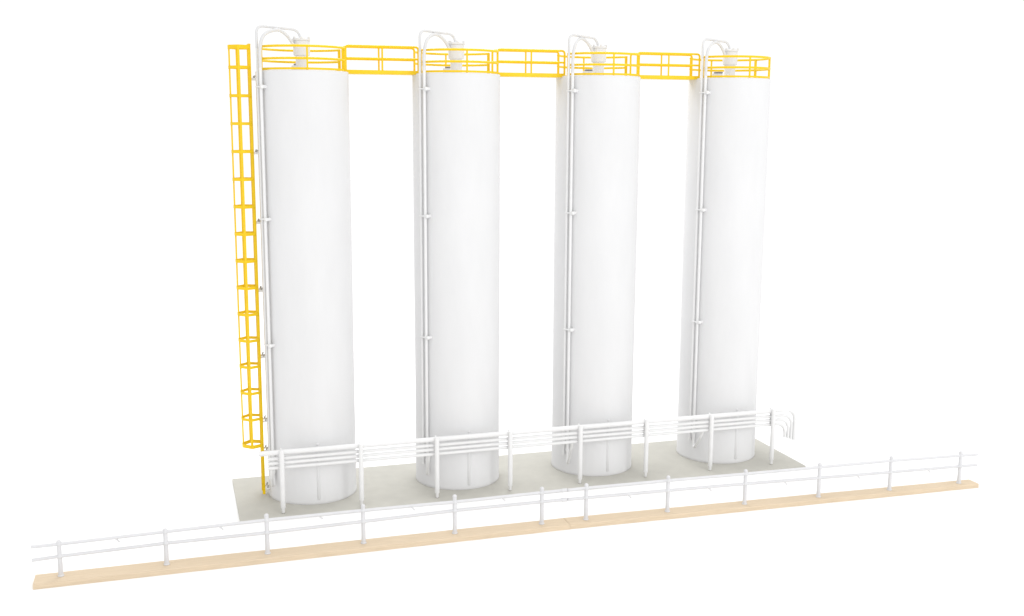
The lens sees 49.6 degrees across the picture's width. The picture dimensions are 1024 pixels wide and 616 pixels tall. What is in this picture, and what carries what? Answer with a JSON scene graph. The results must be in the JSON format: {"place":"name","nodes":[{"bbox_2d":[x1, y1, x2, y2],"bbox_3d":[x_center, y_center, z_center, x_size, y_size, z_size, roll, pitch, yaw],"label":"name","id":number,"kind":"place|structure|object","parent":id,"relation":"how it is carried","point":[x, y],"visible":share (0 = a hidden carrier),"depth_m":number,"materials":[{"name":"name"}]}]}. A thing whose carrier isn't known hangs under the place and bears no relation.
{"place":"outdoors","nodes":[
{"label":"outdoors","id":0,"kind":"place"},
{"bbox_2d":[0,173,1023,615],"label":"floor","id":1,"kind":"structure","parent":0,"point":[892,317],"depth_m":33.60,"materials":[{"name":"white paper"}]},
{"bbox_2d":[33,518,569,589],"bbox_3d":[-3.874,4.871,22.235,10.575,0.099,0.499,-3,10,-17],"label":"timber strip","id":2,"kind":"object","parent":1,"relation":"on","point":[93,575],"visible":0.98,"depth_m":21.95,"materials":[{"name":"beige wood"}]},
{"bbox_2d":[31,487,566,576],"bbox_3d":[-3.888,4.403,22.165,10.592,0.845,0.120,-3,10,-17],"label":"fence section","id":3,"kind":"object","parent":2,"relation":"on","point":[266,520],"visible":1,"depth_m":21.95,"materials":[{"name":"white metal"}]},
{"bbox_2d":[232,438,805,520],"bbox_3d":[0.332,4.062,27.202,13.836,0.060,2.977,-3,10,-17],"label":"baseplate","id":4,"kind":"object","parent":1,"relation":"on","point":[391,485],"visible":0.46,"depth_m":26.64,"materials":[{"name":"grey concrete"}]},
{"bbox_2d":[255,25,356,504],"bbox_3d":[-4.603,-0.906,24.800,2.078,10.494,2.251,-3,10,-17],"label":"silo","id":5,"kind":"object","parent":4,"relation":"on","point":[303,130],"visible":0.98,"depth_m":24.12,"materials":[{"name":"white metal"}]},
{"bbox_2d":[227,44,269,493],"bbox_3d":[-5.820,-0.709,24.569,0.593,10.050,0.516,-3,10,-17],"label":"caged ladder","id":6,"kind":"object","parent":5,"relation":"attached to","point":[244,260],"visible":0.96,"depth_m":24.42,"materials":[{"name":"yellow metal"}]},
{"bbox_2d":[341,44,418,74],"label":"walkway","id":7,"kind":"structure","parent":5,"relation":"attached to","point":[382,71],"depth_m":24.57,"materials":[{"name":"yellow metal"}]},
{"bbox_2d":[412,29,499,489],"bbox_3d":[-1.263,-1.068,25.848,2.027,10.494,2.250,-3,10,-17],"label":"silo","id":8,"kind":"object","parent":4,"relation":"on","point":[456,154],"visible":0.94,"depth_m":25.16,"materials":[{"name":"white metal"}]},
{"bbox_2d":[491,48,565,77],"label":"walkway","id":9,"kind":"structure","parent":8,"relation":"attached to","point":[537,75],"depth_m":25.62,"materials":[{"name":"yellow metal"}]},
{"bbox_2d":[258,408,795,512],"bbox_3d":[0.858,3.502,26.064,13.313,1.435,0.203,-3,10,-17],"label":"pipe rack","id":10,"kind":"object","parent":4,"relation":"on","point":[790,432],"visible":1,"depth_m":25.79,"materials":[{"name":"white metal"}]},
{"bbox_2d":[551,34,640,475],"bbox_3d":[2.057,-1.229,26.890,2.015,10.494,2.250,-3,10,-17],"label":"silo","id":11,"kind":"object","parent":4,"relation":"on","point":[596,163],"visible":0.99,"depth_m":26.20,"materials":[{"name":"white metal"}]},
{"bbox_2d":[676,38,770,463],"bbox_3d":[5.350,-1.389,27.923,2.062,10.494,2.251,-3,10,-17],"label":"silo","id":12,"kind":"object","parent":4,"relation":"on","point":[726,172],"visible":0.95,"depth_m":27.25,"materials":[{"name":"white metal"}]},
{"bbox_2d":[629,52,700,79],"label":"walkway","id":13,"kind":"structure","parent":12,"relation":"attached to","point":[665,77],"depth_m":26.66,"materials":[{"name":"yellow metal"}]},
{"bbox_2d":[564,479,978,528],"bbox_3d":[6.127,4.420,25.178,10.296,0.099,0.442,-2,10,-16],"label":"timber strip","id":14,"kind":"object","parent":1,"relation":"on","point":[677,512],"visible":0.98,"depth_m":24.94,"materials":[{"name":"beige wood"}]},
{"bbox_2d":[567,451,978,519],"bbox_3d":[6.156,3.962,25.095,10.316,0.830,0.120,-2,10,-16],"label":"fence section","id":15,"kind":"object","parent":14,"relation":"on","point":[746,473],"visible":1,"depth_m":24.91,"materials":[{"name":"white metal"}]},
{"bbox_2d":[0,0,1023,183],"label":"sky","id":16,"kind":"structure","parent":0,"point":[92,91],"materials":[{"name":"white"}]}
]}

